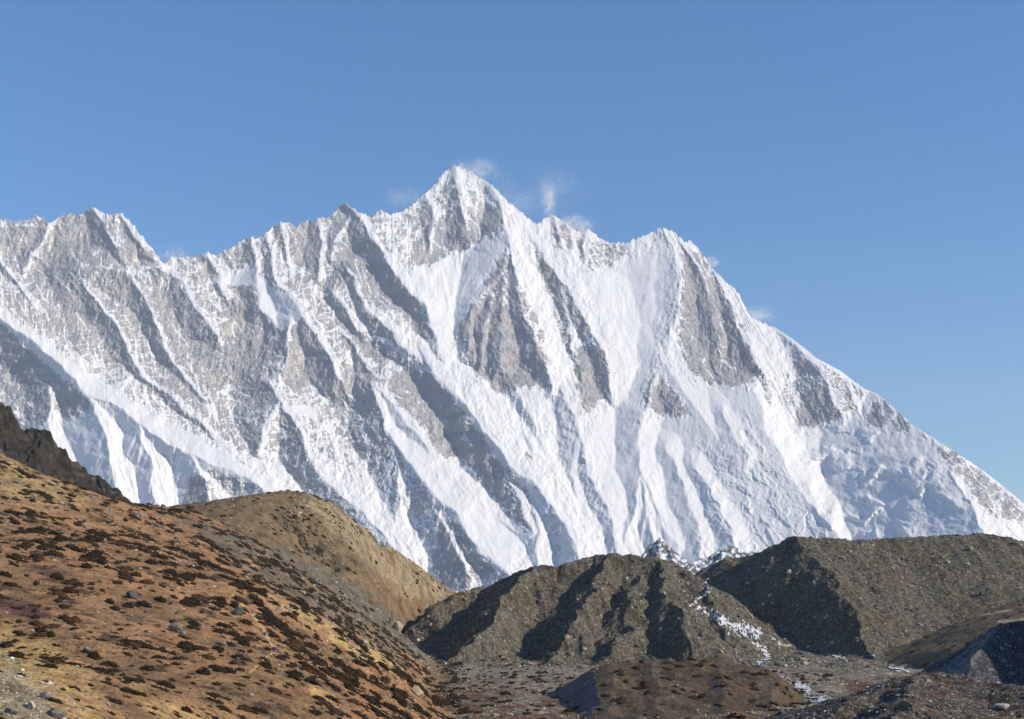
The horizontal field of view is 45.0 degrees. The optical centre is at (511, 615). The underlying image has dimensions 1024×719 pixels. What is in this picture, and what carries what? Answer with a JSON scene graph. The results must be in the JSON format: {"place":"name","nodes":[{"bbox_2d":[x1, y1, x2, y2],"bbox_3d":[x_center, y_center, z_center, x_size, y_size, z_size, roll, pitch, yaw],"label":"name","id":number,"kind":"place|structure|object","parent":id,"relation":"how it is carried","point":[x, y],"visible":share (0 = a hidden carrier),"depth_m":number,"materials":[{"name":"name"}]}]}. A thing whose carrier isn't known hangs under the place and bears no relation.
{"place":"outdoors","nodes":[
{"label":"outdoors","id":0,"kind":"place"},
{"bbox_2d":[0,402,130,502],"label":"rocky ridge","id":1,"kind":"structure","parent":0,"point":[37,449],"depth_m":1282.78,"materials":[{"name":"stone"}]},
{"bbox_2d":[0,453,457,718],"bbox_3d":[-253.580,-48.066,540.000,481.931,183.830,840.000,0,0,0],"label":"hill","id":2,"kind":"structure","parent":0,"point":[116,593],"depth_m":396.77,"materials":[{"name":"brown soil"}]},
{"bbox_2d":[0,571,12,577],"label":"shrub","id":3,"kind":"object","parent":2,"relation":"on","point":[6,573],"visible":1,"depth_m":410.45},
{"bbox_2d":[2,581,17,586],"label":"shrub","id":4,"kind":"object","parent":2,"relation":"on","point":[9,584],"visible":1,"depth_m":399.02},
{"bbox_2d":[4,509,19,514],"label":"shrub","id":5,"kind":"object","parent":2,"relation":"on","point":[10,511],"visible":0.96,"depth_m":579.69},
{"bbox_2d":[4,707,20,714],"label":"boulder","id":6,"kind":"object","parent":2,"relation":"on","point":[11,710],"visible":1,"depth_m":172.95,"materials":[{"name":"grey stone"}]},
{"bbox_2d":[5,554,22,561],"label":"shrub","id":7,"kind":"object","parent":2,"relation":"on","point":[14,557],"visible":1,"depth_m":435.72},
{"bbox_2d":[7,653,25,658],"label":"shrub","id":8,"kind":"object","parent":2,"relation":"on","point":[16,655],"visible":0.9,"depth_m":241.51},
{"bbox_2d":[16,542,30,548],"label":"shrub","id":9,"kind":"object","parent":2,"relation":"on","point":[24,546],"visible":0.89,"depth_m":461.08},
{"bbox_2d":[27,700,35,708],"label":"boulder","id":10,"kind":"object","parent":2,"relation":"on","point":[31,704],"visible":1,"depth_m":178.92,"materials":[{"name":"stone"}]},
{"bbox_2d":[30,620,42,625],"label":"shrub","id":11,"kind":"object","parent":2,"relation":"on","point":[36,622],"visible":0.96,"depth_m":331.44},
{"bbox_2d":[30,632,47,636],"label":"shrub","id":12,"kind":"object","parent":2,"relation":"on","point":[38,634],"visible":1,"depth_m":316.25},
{"bbox_2d":[33,626,47,631],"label":"shrub","id":13,"kind":"object","parent":2,"relation":"on","point":[39,629],"visible":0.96,"depth_m":322.82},
{"bbox_2d":[36,544,48,549],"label":"shrub","id":14,"kind":"object","parent":2,"relation":"on","point":[42,547],"visible":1,"depth_m":468.01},
{"bbox_2d":[40,691,51,697],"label":"boulder","id":15,"kind":"object","parent":2,"relation":"on","point":[43,694],"visible":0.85,"depth_m":188.11,"materials":[{"name":"grey stone"}]},
{"bbox_2d":[41,623,61,628],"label":"shrub","id":16,"kind":"object","parent":2,"relation":"on","point":[53,625],"visible":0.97,"depth_m":330.70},
{"bbox_2d":[44,662,58,668],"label":"shrub","id":17,"kind":"object","parent":2,"relation":"on","point":[50,665],"visible":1,"depth_m":226.62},
{"bbox_2d":[42,549,64,556],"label":"shrub","id":18,"kind":"object","parent":2,"relation":"on","point":[54,552],"visible":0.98,"depth_m":462.09,"materials":[{"name":"plant"}]},
{"bbox_2d":[44,696,62,703],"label":"shrub","id":19,"kind":"object","parent":2,"relation":"on","point":[52,699],"visible":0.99,"depth_m":186.73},
{"bbox_2d":[46,658,61,664],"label":"shrub","id":20,"kind":"object","parent":2,"relation":"on","point":[55,661],"visible":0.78,"depth_m":248.61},
{"bbox_2d":[46,707,63,718],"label":"boulder","id":21,"kind":"object","parent":2,"relation":"on","point":[53,712],"visible":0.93,"depth_m":179.40,"materials":[{"name":"grey stone"}]},
{"bbox_2d":[0,629,110,718],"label":"rubble","id":22,"kind":"object","parent":2,"relation":"on","point":[25,704],"visible":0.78,"depth_m":191.29,"materials":[{"name":"stone"}]},
{"bbox_2d":[49,573,63,579],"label":"shrub","id":23,"kind":"object","parent":2,"relation":"on","point":[56,577],"visible":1,"depth_m":420.49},
{"bbox_2d":[47,589,66,595],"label":"shrub","id":24,"kind":"object","parent":2,"relation":"on","point":[58,592],"visible":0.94,"depth_m":396.42,"materials":[{"name":"plant"}]},
{"bbox_2d":[61,579,77,584],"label":"shrub","id":25,"kind":"object","parent":2,"relation":"on","point":[69,582],"visible":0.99,"depth_m":416.25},
{"bbox_2d":[61,587,80,593],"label":"shrub","id":26,"kind":"object","parent":2,"relation":"on","point":[69,590],"visible":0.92,"depth_m":402.49,"materials":[{"name":"plant"}]},
{"bbox_2d":[62,617,82,622],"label":"shrub","id":27,"kind":"object","parent":2,"relation":"on","point":[76,620],"visible":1,"depth_m":341.66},
{"bbox_2d":[79,554,97,562],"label":"shrub","id":28,"kind":"object","parent":2,"relation":"on","point":[91,558],"visible":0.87,"depth_m":469.56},
{"bbox_2d":[84,536,100,542],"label":"shrub","id":29,"kind":"object","parent":2,"relation":"on","point":[96,539],"visible":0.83,"depth_m":528.62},
{"bbox_2d":[85,551,100,558],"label":"shrub","id":30,"kind":"object","parent":2,"relation":"on","point":[95,555],"visible":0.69,"depth_m":478.85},
{"bbox_2d":[89,651,99,658],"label":"shrub","id":31,"kind":"object","parent":2,"relation":"on","point":[93,655],"visible":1,"depth_m":299.55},
{"bbox_2d":[100,660,119,667],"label":"shrub","id":32,"kind":"object","parent":2,"relation":"on","point":[110,663],"visible":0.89,"depth_m":293.63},
{"bbox_2d":[109,697,122,704],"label":"shrub","id":33,"kind":"object","parent":2,"relation":"on","point":[117,701],"visible":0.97,"depth_m":211.97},
{"bbox_2d":[114,565,133,570],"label":"shrub","id":34,"kind":"object","parent":2,"relation":"on","point":[123,567],"visible":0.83,"depth_m":466.25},
{"bbox_2d":[117,572,134,581],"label":"shrub","id":35,"kind":"object","parent":2,"relation":"on","point":[121,575],"visible":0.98,"depth_m":445.05,"materials":[{"name":"plant"}]},
{"bbox_2d":[119,686,135,692],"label":"shrub","id":36,"kind":"object","parent":2,"relation":"on","point":[126,689],"visible":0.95,"depth_m":226.81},
{"bbox_2d":[126,590,137,599],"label":"boulder","id":37,"kind":"object","parent":2,"relation":"on","point":[132,594],"visible":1,"depth_m":413.40,"materials":[{"name":"stone"}]},
{"bbox_2d":[124,641,142,648],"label":"shrub","id":38,"kind":"object","parent":2,"relation":"on","point":[132,644],"visible":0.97,"depth_m":322.66,"materials":[{"name":"plant"}]},
{"bbox_2d":[130,690,146,696],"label":"shrub","id":39,"kind":"object","parent":2,"relation":"on","point":[140,693],"visible":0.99,"depth_m":226.47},
{"bbox_2d":[137,600,151,607],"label":"shrub","id":40,"kind":"object","parent":2,"relation":"on","point":[143,603],"visible":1,"depth_m":407.32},
{"bbox_2d":[139,578,154,584],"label":"shrub","id":41,"kind":"object","parent":2,"relation":"on","point":[148,582],"visible":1,"depth_m":447.01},
{"bbox_2d":[138,664,156,670],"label":"shrub","id":42,"kind":"object","parent":2,"relation":"on","point":[148,667],"visible":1,"depth_m":295.40,"materials":[{"name":"plant"}]},
{"bbox_2d":[153,596,166,602],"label":"shrub","id":43,"kind":"object","parent":2,"relation":"on","point":[162,599],"visible":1,"depth_m":421.32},
{"bbox_2d":[155,680,175,688],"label":"shrub","id":44,"kind":"object","parent":2,"relation":"on","point":[169,685],"visible":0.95,"depth_m":269.04,"materials":[{"name":"plant"}]},
{"bbox_2d":[157,559,173,565],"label":"shrub","id":45,"kind":"object","parent":2,"relation":"on","point":[163,562],"visible":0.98,"depth_m":503.27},
{"bbox_2d":[168,622,183,632],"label":"boulder","id":46,"kind":"object","parent":2,"relation":"on","point":[176,627],"visible":1,"depth_m":372.04,"materials":[{"name":"grey stone"}]},
{"bbox_2d":[179,573,194,580],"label":"shrub","id":47,"kind":"object","parent":2,"relation":"on","point":[187,576],"visible":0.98,"depth_m":488.22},
{"bbox_2d":[179,599,195,606],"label":"shrub","id":48,"kind":"object","parent":2,"relation":"on","point":[188,603],"visible":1,"depth_m":428.26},
{"bbox_2d":[181,705,193,712],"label":"shrub","id":49,"kind":"object","parent":2,"relation":"on","point":[187,709],"visible":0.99,"depth_m":233.38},
{"bbox_2d":[191,593,208,600],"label":"shrub","id":50,"kind":"object","parent":2,"relation":"on","point":[202,597],"visible":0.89,"depth_m":451.72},
{"bbox_2d":[195,668,210,675],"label":"shrub","id":51,"kind":"object","parent":2,"relation":"on","point":[202,671],"visible":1,"depth_m":305.49,"materials":[{"name":"plant"}]},
{"bbox_2d":[199,654,215,659],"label":"shrub","id":52,"kind":"object","parent":2,"relation":"on","point":[207,656],"visible":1,"depth_m":331.37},
{"bbox_2d":[209,600,224,607],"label":"shrub","id":53,"kind":"object","parent":2,"relation":"on","point":[218,603],"visible":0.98,"depth_m":452.48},
{"bbox_2d":[212,666,228,672],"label":"shrub","id":54,"kind":"object","parent":2,"relation":"on","point":[219,669],"visible":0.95,"depth_m":313.71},
{"bbox_2d":[216,622,232,628],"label":"shrub","id":55,"kind":"object","parent":2,"relation":"on","point":[224,625],"visible":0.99,"depth_m":413.65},
{"bbox_2d":[0,456,465,718],"bbox_3d":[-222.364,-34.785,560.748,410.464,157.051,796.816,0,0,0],"label":"rubble","id":56,"kind":"object","parent":2,"relation":"on","point":[136,550],"visible":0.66,"depth_m":515.84,"materials":[{"name":"stone"}]},
{"bbox_2d":[227,629,239,637],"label":"shrub","id":57,"kind":"object","parent":2,"relation":"on","point":[234,633],"visible":0.88,"depth_m":401.47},
{"bbox_2d":[233,607,244,615],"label":"boulder","id":58,"kind":"object","parent":2,"relation":"on","point":[239,611],"visible":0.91,"depth_m":449.02,"materials":[{"name":"stone"}]},
{"bbox_2d":[231,595,247,603],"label":"shrub","id":59,"kind":"object","parent":2,"relation":"on","point":[238,598],"visible":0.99,"depth_m":481.25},
{"bbox_2d":[231,636,250,642],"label":"shrub","id":60,"kind":"object","parent":2,"relation":"on","point":[238,639],"visible":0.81,"depth_m":391.57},
{"bbox_2d":[237,704,250,711],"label":"shrub","id":61,"kind":"object","parent":2,"relation":"on","point":[244,708],"visible":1,"depth_m":274.71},
{"bbox_2d":[238,618,253,624],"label":"shrub","id":62,"kind":"object","parent":2,"relation":"on","point":[245,621],"visible":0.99,"depth_m":432.21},
{"bbox_2d":[251,706,269,714],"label":"shrub","id":63,"kind":"object","parent":2,"relation":"on","point":[260,710],"visible":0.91,"depth_m":281.50,"materials":[{"name":"plant"}]},
{"bbox_2d":[258,661,272,668],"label":"shrub","id":64,"kind":"object","parent":2,"relation":"on","point":[267,665],"visible":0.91,"depth_m":342.20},
{"bbox_2d":[266,686,282,693],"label":"shrub","id":65,"kind":"object","parent":2,"relation":"on","point":[274,690],"visible":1,"depth_m":309.61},
{"bbox_2d":[279,630,295,638],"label":"shrub","id":66,"kind":"object","parent":2,"relation":"on","point":[289,635],"visible":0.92,"depth_m":452.39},
{"bbox_2d":[287,643,301,649],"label":"shrub","id":67,"kind":"object","parent":2,"relation":"on","point":[294,646],"visible":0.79,"depth_m":423.05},
{"bbox_2d":[286,638,307,647],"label":"shrub","id":68,"kind":"object","parent":2,"relation":"on","point":[298,642],"visible":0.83,"depth_m":439.98,"materials":[{"name":"plant"}]},
{"bbox_2d":[293,630,304,639],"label":"shrub","id":69,"kind":"object","parent":2,"relation":"on","point":[298,634],"visible":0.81,"depth_m":463.54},
{"bbox_2d":[303,665,316,674],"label":"shrub","id":70,"kind":"object","parent":2,"relation":"on","point":[309,670],"visible":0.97,"depth_m":374.74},
{"bbox_2d":[304,677,317,684],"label":"shrub","id":71,"kind":"object","parent":2,"relation":"on","point":[311,680],"visible":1,"depth_m":349.76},
{"bbox_2d":[304,642,317,650],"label":"shrub","id":72,"kind":"object","parent":2,"relation":"on","point":[312,645],"visible":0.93,"depth_m":456.08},
{"bbox_2d":[316,666,331,675],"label":"shrub","id":73,"kind":"object","parent":2,"relation":"on","point":[325,670],"visible":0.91,"depth_m":389.99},
{"bbox_2d":[314,697,334,706],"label":"shrub","id":74,"kind":"object","parent":2,"relation":"on","point":[325,702],"visible":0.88,"depth_m":324.66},
{"bbox_2d":[325,694,339,703],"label":"shrub","id":75,"kind":"object","parent":2,"relation":"on","point":[332,698],"visible":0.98,"depth_m":341.39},
{"bbox_2d":[324,681,341,692],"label":"shrub","id":76,"kind":"object","parent":2,"relation":"on","point":[334,687],"visible":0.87,"depth_m":366.13,"materials":[{"name":"plant"}]},
{"bbox_2d":[325,705,343,716],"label":"shrub","id":77,"kind":"object","parent":2,"relation":"on","point":[336,710],"visible":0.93,"depth_m":321.84,"materials":[{"name":"plant"}]},
{"bbox_2d":[341,667,358,677],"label":"shrub","id":78,"kind":"object","parent":2,"relation":"on","point":[352,673],"visible":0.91,"depth_m":438.84,"materials":[{"name":"plant"}]},
{"bbox_2d":[343,683,356,692],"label":"shrub","id":79,"kind":"object","parent":2,"relation":"on","point":[349,686],"visible":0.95,"depth_m":381.68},
{"bbox_2d":[347,634,359,641],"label":"shrub","id":80,"kind":"object","parent":2,"relation":"on","point":[352,637],"visible":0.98,"depth_m":534.86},
{"bbox_2d":[346,697,362,704],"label":"shrub","id":81,"kind":"object","parent":2,"relation":"on","point":[354,701],"visible":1,"depth_m":357.23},
{"bbox_2d":[352,659,365,666],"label":"shrub","id":82,"kind":"object","parent":2,"relation":"on","point":[359,662],"visible":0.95,"depth_m":478.77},
{"bbox_2d":[360,694,376,704],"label":"shrub","id":83,"kind":"object","parent":2,"relation":"on","point":[369,699],"visible":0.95,"depth_m":379.10,"materials":[{"name":"plant"}]},
{"bbox_2d":[367,659,379,669],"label":"shrub","id":84,"kind":"object","parent":2,"relation":"on","point":[373,664],"visible":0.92,"depth_m":495.03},
{"bbox_2d":[389,686,405,697],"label":"shrub","id":85,"kind":"object","parent":2,"relation":"on","point":[392,689],"visible":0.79,"depth_m":469.53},
{"bbox_2d":[411,685,423,696],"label":"boulder","id":86,"kind":"object","parent":2,"relation":"on","point":[416,690],"visible":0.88,"depth_m":514.15,"materials":[{"name":"beige stone"}]},
{"bbox_2d":[417,709,432,718],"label":"shrub","id":87,"kind":"object","parent":2,"relation":"on","point":[425,713],"visible":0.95,"depth_m":463.46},
{"bbox_2d":[168,491,455,681],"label":"hill","id":88,"kind":"structure","parent":0,"point":[286,542],"depth_m":929.83,"materials":[{"name":"brown soil"}]},
{"bbox_2d":[185,492,530,679],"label":"rubble","id":89,"kind":"object","parent":88,"relation":"on","point":[372,594],"visible":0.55,"depth_m":928.88,"materials":[{"name":"stone"}]},
{"bbox_2d":[393,621,402,631],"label":"boulder","id":90,"kind":"object","parent":88,"relation":"on","point":[397,625],"visible":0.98,"depth_m":893.57,"materials":[{"name":"beige stone"}]},
{"bbox_2d":[385,185,418,212],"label":"blown snow","id":91,"kind":"structure","parent":0,"point":[401,195],"depth_m":10812.31,"materials":[{"name":"snow"}]},
{"bbox_2d":[462,156,503,179],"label":"blown snow","id":92,"kind":"structure","parent":0,"point":[479,171],"depth_m":11029.02,"materials":[{"name":"snow"}]},
{"bbox_2d":[0,166,1023,592],"bbox_3d":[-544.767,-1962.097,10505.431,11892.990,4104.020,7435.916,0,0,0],"label":"mountain","id":93,"kind":"structure","parent":0,"point":[456,380],"depth_m":9088.93,"materials":[{"name":"snow"}]},
{"bbox_2d":[0,0,1023,502],"label":"sky","id":94,"kind":"structure","parent":0,"point":[853,170],"materials":[{"name":"blue"}]},
{"bbox_2d":[465,163,600,220],"bbox_3d":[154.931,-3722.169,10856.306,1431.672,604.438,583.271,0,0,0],"label":"blown snow","id":95,"kind":"structure","parent":0,"point":[514,204],"depth_m":10834.10,"materials":[{"name":"snow"}]},
{"bbox_2d":[537,177,557,215],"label":"blown snow","id":96,"kind":"structure","parent":0,"point":[546,194],"depth_m":10797.30,"materials":[{"name":"snow"}]},
{"bbox_2d":[556,213,595,231],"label":"blown snow","id":97,"kind":"structure","parent":0,"point":[576,225],"depth_m":10559.35,"materials":[{"name":"snow"}]},
{"bbox_2d":[402,553,798,666],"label":"moraine","id":98,"kind":"structure","parent":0,"point":[501,621],"depth_m":994.91,"materials":[{"name":"stone"}]},
{"bbox_2d":[403,553,799,672],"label":"rubble","id":99,"kind":"object","parent":98,"relation":"on","point":[604,619],"visible":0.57,"depth_m":987.41,"materials":[{"name":"stone"}]},
{"bbox_2d":[641,538,689,566],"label":"peak","id":100,"kind":"structure","parent":0,"point":[660,548],"depth_m":2957.68,"materials":[{"name":"snow"}]},
{"bbox_2d":[426,652,923,718],"bbox_3d":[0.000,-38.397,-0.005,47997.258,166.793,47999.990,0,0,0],"label":"ground","id":101,"kind":"structure","parent":0,"point":[834,682],"depth_m":711.03,"materials":[{"name":"gravel"}]},
{"bbox_2d":[0,454,1023,718],"bbox_3d":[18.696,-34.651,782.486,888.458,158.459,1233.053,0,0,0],"label":"undergrowth","id":102,"kind":"object","parent":101,"relation":"on","point":[454,698],"visible":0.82,"depth_m":576.13,"materials":[{"name":"plant"}]},
{"bbox_2d":[451,658,832,718],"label":"rubble","id":103,"kind":"object","parent":101,"relation":"on","point":[625,693],"visible":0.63,"depth_m":596.94,"materials":[{"name":"stone"}]},
{"bbox_2d":[437,652,919,718],"bbox_3d":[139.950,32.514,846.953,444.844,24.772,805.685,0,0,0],"label":"rubble","id":104,"kind":"object","parent":101,"relation":"on","point":[831,694],"visible":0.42,"depth_m":707.00,"materials":[{"name":"stone"}]},
{"bbox_2d":[555,658,804,718],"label":"mound","id":105,"kind":"object","parent":101,"relation":"on","point":[681,705],"visible":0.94,"depth_m":586.03,"materials":[{"name":"brown soil"}]},
{"bbox_2d":[686,545,758,574],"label":"peak","id":106,"kind":"structure","parent":0,"point":[700,564],"depth_m":2686.70,"materials":[{"name":"snow"}]},
{"bbox_2d":[747,305,774,320],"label":"blown snow","id":107,"kind":"structure","parent":0,"point":[759,313],"depth_m":9851.23,"materials":[{"name":"snow"}]},
{"bbox_2d":[689,581,910,705],"bbox_3d":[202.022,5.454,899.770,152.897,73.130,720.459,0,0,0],"label":"snow patches","id":108,"kind":"structure","parent":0,"point":[752,630],"depth_m":976.78,"materials":[{"name":"snow"}]},
{"bbox_2d":[696,533,1023,660],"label":"moraine","id":109,"kind":"structure","parent":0,"point":[836,633],"depth_m":1122.31,"materials":[{"name":"stone"}]},
{"bbox_2d":[695,533,1023,668],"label":"rubble","id":110,"kind":"object","parent":109,"relation":"on","point":[818,594],"visible":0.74,"depth_m":1120.32,"materials":[{"name":"stone"}]},
{"bbox_2d":[763,672,1023,718],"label":"mound","id":111,"kind":"object","parent":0,"point":[898,705],"visible":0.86,"depth_m":294.05,"materials":[{"name":"gravel"}]},
{"bbox_2d":[761,672,1023,718],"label":"rubble","id":112,"kind":"object","parent":111,"relation":"on","point":[929,700],"visible":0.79,"depth_m":295.47,"materials":[{"name":"stone"}]},
{"bbox_2d":[994,703,1009,709],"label":"boulder","id":113,"kind":"object","parent":111,"relation":"on","point":[1004,706],"visible":1,"depth_m":286.76,"materials":[{"name":"stone"}]},
{"bbox_2d":[883,599,1023,668],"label":"terrace","id":114,"kind":"structure","parent":0,"point":[930,653],"depth_m":906.23,"materials":[{"name":"brown soil"}]},
{"bbox_2d":[923,620,1023,685],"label":"mound","id":115,"kind":"object","parent":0,"point":[961,664],"visible":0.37,"depth_m":494.71,"materials":[{"name":"stone"}]},
{"bbox_2d":[921,620,1023,683],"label":"rubble","id":116,"kind":"object","parent":115,"relation":"on","point":[992,653],"visible":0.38,"depth_m":494.29,"materials":[{"name":"stone"}]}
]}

